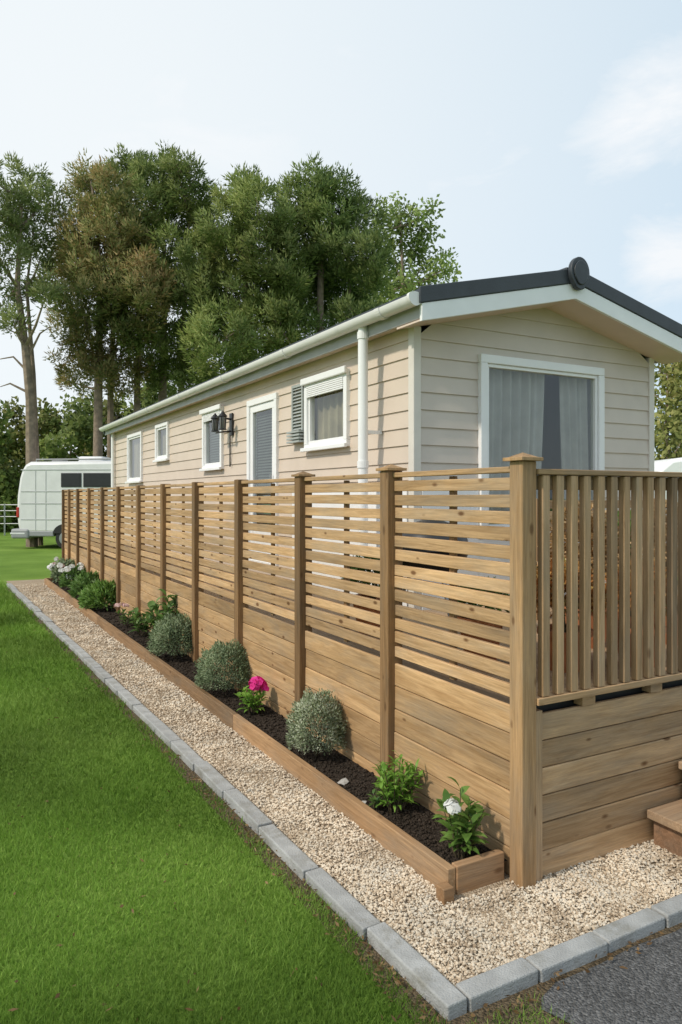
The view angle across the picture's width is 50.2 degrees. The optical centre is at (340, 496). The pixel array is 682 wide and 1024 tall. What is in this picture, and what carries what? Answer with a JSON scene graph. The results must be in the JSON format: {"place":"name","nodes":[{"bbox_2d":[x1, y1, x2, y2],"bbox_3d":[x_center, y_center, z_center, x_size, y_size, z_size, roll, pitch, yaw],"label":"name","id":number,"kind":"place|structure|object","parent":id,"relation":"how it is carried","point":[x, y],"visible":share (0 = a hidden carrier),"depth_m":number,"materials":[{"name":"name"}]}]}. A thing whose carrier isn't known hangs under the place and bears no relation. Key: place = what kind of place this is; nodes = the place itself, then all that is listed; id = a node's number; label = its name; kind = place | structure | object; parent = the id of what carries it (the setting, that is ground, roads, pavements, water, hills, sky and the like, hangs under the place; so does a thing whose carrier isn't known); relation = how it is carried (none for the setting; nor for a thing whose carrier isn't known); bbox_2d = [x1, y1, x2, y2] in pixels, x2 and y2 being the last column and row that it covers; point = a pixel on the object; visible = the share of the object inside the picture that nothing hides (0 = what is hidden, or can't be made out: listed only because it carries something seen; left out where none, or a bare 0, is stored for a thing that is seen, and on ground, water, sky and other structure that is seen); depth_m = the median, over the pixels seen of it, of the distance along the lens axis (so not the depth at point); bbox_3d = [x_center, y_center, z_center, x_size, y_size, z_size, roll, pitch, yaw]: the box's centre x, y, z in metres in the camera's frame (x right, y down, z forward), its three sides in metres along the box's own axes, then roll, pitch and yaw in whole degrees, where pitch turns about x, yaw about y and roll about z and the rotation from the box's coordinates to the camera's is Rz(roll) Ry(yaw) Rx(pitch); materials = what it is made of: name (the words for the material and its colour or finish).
{"place":"outdoors","nodes":[
{"label":"outdoors","id":0,"kind":"place"},
{"bbox_2d":[0,531,414,1023],"bbox_3d":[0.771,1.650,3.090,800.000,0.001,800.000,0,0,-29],"label":"lawn","id":1,"kind":"structure","parent":0,"point":[19,560],"depth_m":3.07,"materials":[{"name":"green plant"}]},
{"bbox_2d":[0,504,17,535],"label":"field fence","id":2,"kind":"object","parent":1,"relation":"on","point":[4,516],"visible":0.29,"depth_m":30.98,"materials":[{"name":"white wood"}]},
{"bbox_2d":[0,399,24,531],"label":"hedge tree","id":3,"kind":"object","parent":1,"relation":"on","point":[7,492],"visible":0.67,"depth_m":33.83,"materials":[{"name":"green plant"}]},
{"bbox_2d":[23,599,32,603],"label":"edging block","id":4,"kind":"structure","parent":1,"relation":"on","point":[26,601],"depth_m":11.19,"materials":[{"name":"concrete"}]},
{"bbox_2d":[0,396,60,529],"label":"hedge tree","id":5,"kind":"object","parent":1,"relation":"on","point":[19,424],"visible":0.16,"depth_m":36.80,"materials":[{"name":"green plant"}]},
{"bbox_2d":[26,603,34,609],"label":"edging block","id":6,"kind":"structure","parent":1,"relation":"on","point":[30,605],"depth_m":10.76,"materials":[{"name":"concrete"}]},
{"bbox_2d":[31,606,41,612],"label":"edging block","id":7,"kind":"structure","parent":1,"relation":"on","point":[35,608],"depth_m":10.36,"materials":[{"name":"concrete"}]},
{"bbox_2d":[0,151,76,546],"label":"pine tree","id":8,"kind":"object","parent":1,"relation":"on","point":[14,222],"visible":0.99,"depth_m":23.93,"materials":[{"name":"green plant"}]},
{"bbox_2d":[35,612,45,619],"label":"edging block","id":9,"kind":"structure","parent":1,"relation":"on","point":[39,614],"depth_m":9.92,"materials":[{"name":"concrete"}]},
{"bbox_2d":[41,616,52,623],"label":"edging block","id":10,"kind":"structure","parent":1,"relation":"on","point":[44,619],"depth_m":9.54,"materials":[{"name":"concrete"}]},
{"bbox_2d":[46,622,58,628],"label":"edging block","id":11,"kind":"structure","parent":1,"relation":"on","point":[50,625],"depth_m":9.09,"materials":[{"name":"concrete"}]},
{"bbox_2d":[52,628,65,637],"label":"edging block","id":12,"kind":"structure","parent":1,"relation":"on","point":[58,631],"depth_m":8.66,"materials":[{"name":"concrete"}]},
{"bbox_2d":[10,456,110,547],"bbox_3d":[-6.999,0.175,23.840,6.670,2.950,2.290,0,0,3],"label":"motorhome","id":13,"kind":"object","parent":1,"relation":"on","point":[42,485],"visible":0.31,"depth_m":22.85,"materials":[{"name":"white paint"}]},
{"bbox_2d":[61,473,80,486],"bbox_3d":[-8.439,-0.520,22.794,0.650,0.440,0.023,0,0,3],"label":"window","id":14,"kind":"structure","parent":13,"relation":"in","point":[67,479],"depth_m":22.79,"materials":[{"name":"black glass"}]},
{"bbox_2d":[83,473,110,486],"bbox_3d":[-7.591,-0.520,22.755,0.940,0.440,0.023,0,0,3],"label":"window","id":15,"kind":"structure","parent":13,"relation":"in","point":[89,479],"depth_m":22.74,"materials":[{"name":"black glass"}]},
{"bbox_2d":[59,634,72,644],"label":"edging block","id":16,"kind":"structure","parent":1,"relation":"on","point":[65,638],"depth_m":8.28,"materials":[{"name":"concrete"}]},
{"bbox_2d":[37,393,106,461],"bbox_3d":[-13.362,-1.577,36.077,4.576,7.204,6.284,0,0,-29],"label":"hedge tree","id":17,"kind":"object","parent":1,"relation":"on","point":[75,428],"visible":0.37,"depth_m":34.98,"materials":[{"name":"green plant"}]},
{"bbox_2d":[67,641,80,652],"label":"edging block","id":18,"kind":"structure","parent":1,"relation":"on","point":[73,645],"depth_m":7.86,"materials":[{"name":"concrete"}]},
{"bbox_2d":[75,648,91,660],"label":"edging block","id":19,"kind":"structure","parent":1,"relation":"on","point":[81,653],"depth_m":7.44,"materials":[{"name":"concrete"}]},
{"bbox_2d":[83,658,101,670],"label":"edging block","id":20,"kind":"structure","parent":1,"relation":"on","point":[91,663],"depth_m":7.04,"materials":[{"name":"concrete"}]},
{"bbox_2d":[93,667,112,682],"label":"edging block","id":21,"kind":"structure","parent":1,"relation":"on","point":[100,673],"depth_m":6.61,"materials":[{"name":"concrete"}]},
{"bbox_2d":[76,390,130,456],"bbox_3d":[-12.158,-1.881,38.213,4.250,8.201,5.142,0,0,-4],"label":"hedge tree","id":22,"kind":"object","parent":1,"relation":"on","point":[118,415],"visible":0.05,"depth_m":38.67,"materials":[{"name":"green plant"}]},
{"bbox_2d":[33,148,178,541],"bbox_3d":[-8.390,-5.543,25.834,5.161,14.388,6.324,0,0,-14],"label":"pine tree","id":23,"kind":"object","parent":1,"relation":"on","point":[117,287],"visible":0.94,"depth_m":24.88,"materials":[{"name":"green plant"}]},
{"bbox_2d":[105,678,125,694],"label":"edging block","id":24,"kind":"structure","parent":1,"relation":"on","point":[114,685],"depth_m":6.22,"materials":[{"name":"concrete"}]},
{"bbox_2d":[118,690,141,709],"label":"edging block","id":25,"kind":"structure","parent":1,"relation":"on","point":[129,698],"depth_m":5.79,"materials":[{"name":"concrete"}]},
{"bbox_2d":[133,704,159,726],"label":"edging block","id":26,"kind":"structure","parent":1,"relation":"on","point":[145,713],"depth_m":5.40,"materials":[{"name":"concrete"}]},
{"bbox_2d":[118,380,177,416],"bbox_3d":[-9.278,-2.383,37.183,4.640,8.067,6.586,0,0,-12],"label":"hedge tree","id":27,"kind":"object","parent":1,"relation":"on","point":[148,400],"visible":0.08,"depth_m":35.78,"materials":[{"name":"green plant"}]},
{"bbox_2d":[150,720,180,747],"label":"edging block","id":28,"kind":"structure","parent":1,"relation":"on","point":[165,733],"depth_m":4.97,"materials":[{"name":"concrete"}]},
{"bbox_2d":[101,140,235,411],"bbox_3d":[-6.195,-6.010,26.882,5.279,15.323,6.674,0,0,-29],"label":"pine tree","id":29,"kind":"object","parent":1,"relation":"on","point":[167,194],"visible":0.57,"depth_m":26.00,"materials":[{"name":"green plant"}]},
{"bbox_2d":[171,739,203,770],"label":"edging block","id":30,"kind":"structure","parent":1,"relation":"on","point":[189,757],"depth_m":4.56,"materials":[{"name":"concrete"}]},
{"bbox_2d":[194,761,234,798],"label":"edging block","id":31,"kind":"structure","parent":1,"relation":"on","point":[208,774],"depth_m":4.16,"materials":[{"name":"concrete"}]},
{"bbox_2d":[6,588,443,1023],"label":"dirt strip","id":32,"kind":"object","parent":1,"relation":"on","point":[414,996],"depth_m":3.13,"materials":[{"name":"brown soil"}]},
{"bbox_2d":[223,788,271,833],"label":"edging block","id":33,"kind":"structure","parent":1,"relation":"on","point":[254,817],"depth_m":3.73,"materials":[{"name":"concrete"}]},
{"bbox_2d":[176,160,318,384],"bbox_3d":[-2.978,-5.037,24.894,4.876,13.380,6.068,0,0,-4],"label":"pine tree","id":34,"kind":"object","parent":1,"relation":"on","point":[251,276],"visible":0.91,"depth_m":23.77,"materials":[{"name":"green plant"}]},
{"bbox_2d":[259,824,318,880],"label":"edging block","id":35,"kind":"structure","parent":1,"relation":"on","point":[291,854],"depth_m":3.31,"materials":[{"name":"concrete"}]},
{"bbox_2d":[265,151,396,343],"bbox_3d":[-0.571,-5.277,26.411,5.281,13.853,5.541,0,0,5],"label":"pine tree","id":36,"kind":"object","parent":1,"relation":"on","point":[342,268],"visible":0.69,"depth_m":25.21,"materials":[{"name":"green plant"}]},
{"bbox_2d":[6,616,663,1023],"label":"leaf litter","id":37,"kind":"object","parent":1,"relation":"on","point":[472,1016],"visible":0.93,"depth_m":2.61,"materials":[{"name":"plant"}]},
{"bbox_2d":[305,867,379,939],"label":"edging block","id":38,"kind":"structure","parent":1,"relation":"on","point":[344,903],"depth_m":2.89,"materials":[{"name":"concrete"}]},
{"bbox_2d":[370,191,461,304],"bbox_3d":[2.768,-5.702,31.582,4.772,14.706,4.487,0,0,3],"label":"broadleaf tree","id":39,"kind":"object","parent":1,"relation":"on","point":[405,285],"visible":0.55,"depth_m":30.86,"materials":[{"name":"green plant"}]},
{"bbox_2d":[367,922,466,1020],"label":"edging block","id":40,"kind":"structure","parent":1,"relation":"on","point":[438,991],"depth_m":2.46,"materials":[{"name":"concrete"}]},
{"bbox_2d":[654,361,681,460],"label":"bushy tree","id":41,"kind":"object","parent":1,"relation":"on","point":[663,443],"visible":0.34,"depth_m":18.09,"materials":[{"name":"green plant"}]},
{"bbox_2d":[654,458,681,498],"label":"touring caravan","id":42,"kind":"object","parent":1,"relation":"on","point":[670,465],"visible":0.1,"depth_m":15.52,"materials":[{"name":"white plastic"}]},
{"bbox_2d":[0,0,681,466],"label":"sky","id":43,"kind":"structure","parent":0,"point":[548,133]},
{"bbox_2d":[6,579,681,984],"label":"gravel ground","id":44,"kind":"structure","parent":0,"point":[214,727],"depth_m":3.25,"materials":[{"name":"beige gravel"}]},
{"bbox_2d":[44,578,503,905],"bbox_3d":[-2.414,1.585,8.368,0.431,0.130,12.280,0,0,-29],"label":"planter edging","id":45,"kind":"object","parent":44,"relation":"on","point":[449,881],"visible":0.79,"depth_m":3.71,"materials":[{"name":"brown wood"}]},
{"bbox_2d":[51,581,507,864],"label":"planter soil","id":46,"kind":"structure","parent":45,"relation":"in","point":[340,777],"depth_m":4.40,"materials":[{"name":"black soil"}]},
{"bbox_2d":[47,556,74,582],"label":"flowering shrub","id":47,"kind":"object","parent":46,"relation":"on","point":[54,570],"visible":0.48,"depth_m":13.15,"materials":[{"name":"grey plant"}]},
{"bbox_2d":[57,562,85,587],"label":"flowering shrub","id":48,"kind":"object","parent":46,"relation":"on","point":[69,573],"visible":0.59,"depth_m":12.13,"materials":[{"name":"green plant"}]},
{"bbox_2d":[66,569,99,597],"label":"leafy shrub","id":49,"kind":"object","parent":46,"relation":"on","point":[78,582],"visible":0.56,"depth_m":11.08,"materials":[{"name":"green plant"}]},
{"bbox_2d":[77,579,115,610],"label":"leafy shrub","id":50,"kind":"object","parent":46,"relation":"on","point":[95,593],"visible":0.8,"depth_m":9.99,"materials":[{"name":"green plant"}]},
{"bbox_2d":[114,602,140,625],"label":"flowering plant","id":51,"kind":"object","parent":46,"relation":"on","point":[124,618],"visible":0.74,"depth_m":8.78,"materials":[{"name":"green plant"}]},
{"bbox_2d":[128,607,153,636],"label":"leafy plant","id":52,"kind":"object","parent":46,"relation":"on","point":[141,620],"visible":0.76,"depth_m":8.18,"materials":[{"name":"green plant"}]},
{"bbox_2d":[144,589,178,648],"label":"leafy plant","id":53,"kind":"object","parent":46,"relation":"on","point":[154,606],"visible":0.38,"depth_m":7.52,"materials":[{"name":"green plant"}]},
{"bbox_2d":[146,612,192,658],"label":"round shrub","id":54,"kind":"object","parent":46,"relation":"on","point":[159,634],"visible":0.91,"depth_m":6.97,"materials":[{"name":"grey plant"}]},
{"bbox_2d":[192,638,251,691],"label":"round shrub","id":55,"kind":"object","parent":46,"relation":"on","point":[207,673],"visible":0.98,"depth_m":5.73,"materials":[{"name":"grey plant"}]},
{"bbox_2d":[235,676,269,714],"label":"flowering plant","id":56,"kind":"object","parent":46,"relation":"on","point":[259,684],"visible":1,"depth_m":5.25,"materials":[{"name":"green plant"}]},
{"bbox_2d":[285,687,347,756],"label":"round shrub","id":57,"kind":"object","parent":46,"relation":"on","point":[297,724],"visible":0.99,"depth_m":4.34,"materials":[{"name":"green plant"}]},
{"bbox_2d":[337,778,348,784],"bbox_3d":[0.017,1.564,3.996,0.062,0.037,0.061,0,0,-29],"label":"stone","id":58,"kind":"object","parent":46,"relation":"on","point":[343,781],"visible":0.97,"depth_m":3.98,"materials":[{"name":"white stone"}]},
{"bbox_2d":[368,787,385,808],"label":"leafy plant","id":59,"kind":"object","parent":46,"relation":"on","point":[376,801],"visible":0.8,"depth_m":3.67,"materials":[{"name":"green plant"}]},
{"bbox_2d":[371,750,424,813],"bbox_3d":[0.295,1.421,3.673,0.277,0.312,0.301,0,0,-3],"label":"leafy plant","id":60,"kind":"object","parent":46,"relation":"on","point":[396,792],"visible":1,"depth_m":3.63,"materials":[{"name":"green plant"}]},
{"bbox_2d":[432,777,489,858],"bbox_3d":[0.525,1.401,3.178,0.253,0.350,0.317,0,0,9],"label":"flowering plant","id":61,"kind":"object","parent":46,"relation":"on","point":[461,831],"visible":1,"depth_m":3.14,"materials":[{"name":"green plant"}]},
{"bbox_2d":[62,452,542,889],"bbox_3d":[-2.349,0.731,8.753,0.128,1.838,13.052,0,0,-29],"label":"slatted fence","id":62,"kind":"object","parent":44,"relation":"on","point":[482,746],"visible":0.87,"depth_m":3.99,"materials":[{"name":"brown wood"}]},
{"bbox_2d":[73,543,681,880],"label":"deck","id":63,"kind":"structure","parent":44,"relation":"on","point":[608,773],"depth_m":3.34,"materials":[{"name":"brown wood"}]},
{"bbox_2d":[99,257,681,609],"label":"static caravan","id":64,"kind":"object","parent":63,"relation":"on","point":[554,369],"visible":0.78,"depth_m":6.87,"materials":[{"name":"beige"}]},
{"bbox_2d":[125,431,142,483],"bbox_3d":[-4.068,-0.765,14.523,0.202,0.990,1.240,0,0,-29],"label":"window","id":65,"kind":"structure","parent":64,"relation":"in","point":[137,437],"depth_m":14.73,"materials":[{"name":"white plastic"}]},
{"bbox_2d":[153,421,169,462],"bbox_3d":[-3.085,-0.945,12.735,0.202,0.670,0.860,0,0,-29],"label":"window","id":66,"kind":"structure","parent":64,"relation":"in","point":[164,426],"depth_m":12.90,"materials":[{"name":"white plastic"}]},
{"bbox_2d":[199,404,224,471],"bbox_3d":[-1.813,-0.820,10.365,0.145,0.900,0.880,0,0,-29],"label":"window","id":67,"kind":"structure","parent":64,"relation":"in","point":[206,413],"depth_m":10.50,"materials":[{"name":"white plastic"}]},
{"bbox_2d":[247,392,278,566],"bbox_3d":[-0.939,-0.175,8.780,0.122,2.050,0.920,0,0,-29],"label":"door","id":68,"kind":"structure","parent":64,"relation":"in","point":[271,401],"depth_m":8.87,"materials":[{"name":"white plastic"}]},
{"bbox_2d":[286,365,350,451],"bbox_3d":[-0.196,-0.855,7.471,0.217,0.770,1.270,0,0,-29],"label":"window","id":69,"kind":"structure","parent":64,"relation":"in","point":[331,388],"depth_m":7.49,"materials":[{"name":"white plastic"}]},
{"bbox_2d":[478,353,604,531],"bbox_3d":[1.844,-0.443,6.744,1.667,1.785,0.209,0,0,-29],"label":"window","id":70,"kind":"structure","parent":64,"relation":"in","point":[510,389],"depth_m":6.72,"materials":[{"name":"white plastic"}]},
{"bbox_2d":[536,469,681,705],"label":"baluster railing","id":71,"kind":"object","parent":63,"relation":"on","point":[642,486],"visible":0.91,"depth_m":3.29,"materials":[{"name":"brown wood"}]},
{"bbox_2d":[647,761,681,855],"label":"wooden steps","id":72,"kind":"structure","parent":44,"relation":"on","point":[666,818],"depth_m":3.37,"materials":[{"name":"brown wood"}]},
{"bbox_2d":[341,555,402,634],"bbox_3d":[0.215,0.643,5.003,0.482,0.582,0.488,0,0,-29],"label":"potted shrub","id":73,"kind":"object","parent":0,"point":[366,608],"visible":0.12,"depth_m":4.90,"materials":[{"name":"green plant"}]},
{"bbox_2d":[402,520,467,615],"bbox_3d":[0.630,0.544,4.834,0.543,0.789,0.564,0,0,-29],"label":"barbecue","id":74,"kind":"object","parent":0,"point":[418,565],"visible":0.09,"depth_m":4.67,"materials":[{"name":"black metal"}]},
{"bbox_2d":[457,575,509,660],"bbox_3d":[0.799,0.687,4.097,0.422,0.494,0.421,0,0,2],"label":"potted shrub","id":75,"kind":"object","parent":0,"point":[483,623],"visible":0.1,"depth_m":4.01,"materials":[{"name":"green plant"}]},
{"bbox_2d":[439,923,681,1023],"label":"dirt verge","id":76,"kind":"structure","parent":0,"point":[482,1013],"depth_m":2.36,"materials":[{"name":"brown soil"}]},
{"bbox_2d":[456,957,537,1011],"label":"edging block","id":77,"kind":"structure","parent":76,"relation":"on","point":[491,986],"depth_m":2.41,"materials":[{"name":"concrete"}]},
{"bbox_2d":[526,932,607,982],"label":"edging block","id":78,"kind":"structure","parent":76,"relation":"on","point":[575,953],"depth_m":2.55,"materials":[{"name":"concrete"}]},
{"bbox_2d":[592,908,664,952],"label":"edging block","id":79,"kind":"structure","parent":76,"relation":"on","point":[623,931],"depth_m":2.72,"materials":[{"name":"concrete"}]},
{"bbox_2d":[651,893,681,927],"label":"edging block","id":80,"kind":"structure","parent":76,"relation":"on","point":[669,910],"depth_m":2.82,"materials":[{"name":"concrete"}]},
{"bbox_2d":[536,557,605,672],"bbox_3d":[1.214,0.619,3.951,0.480,0.630,0.486,0,0,-29],"label":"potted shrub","id":81,"kind":"object","parent":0,"point":[564,610],"visible":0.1,"depth_m":3.86,"materials":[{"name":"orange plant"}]},
{"bbox_2d":[537,501,630,647],"bbox_3d":[1.538,0.465,4.594,0.625,0.939,0.632,0,0,-29],"label":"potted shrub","id":82,"kind":"object","parent":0,"point":[578,555],"visible":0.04,"depth_m":4.49,"materials":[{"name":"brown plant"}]},
{"bbox_2d":[536,498,654,619],"bbox_3d":[2.168,0.474,5.718,1.500,0.920,0.480,0,0,-29],"label":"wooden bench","id":83,"kind":"object","parent":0,"point":[551,526],"visible":0.03,"depth_m":5.52,"materials":[{"name":"brown wood"}]},
{"bbox_2d":[541,928,681,1023],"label":"asphalt","id":84,"kind":"structure","parent":0,"point":[645,987],"depth_m":2.42,"materials":[{"name":"grey asphalt"}]},
{"bbox_2d":[591,510,665,620],"bbox_3d":[1.918,0.503,4.899,0.641,0.863,0.640,0,0,-29],"label":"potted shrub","id":85,"kind":"object","parent":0,"point":[630,546],"visible":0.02,"depth_m":4.79,"materials":[{"name":"green plant"}]},
{"bbox_2d":[605,559,665,666],"bbox_3d":[1.651,0.628,4.045,0.490,0.612,0.483,0,0,-29],"label":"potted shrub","id":86,"kind":"object","parent":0,"point":[630,607],"visible":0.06,"depth_m":3.97,"materials":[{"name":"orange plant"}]},
{"bbox_2d":[630,499,665,643],"bbox_3d":[2.117,0.470,4.700,0.649,0.928,0.650,0,0,-29],"label":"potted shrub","id":87,"kind":"object","parent":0,"point":[654,550],"visible":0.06,"depth_m":4.61,"materials":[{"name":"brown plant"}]}
]}

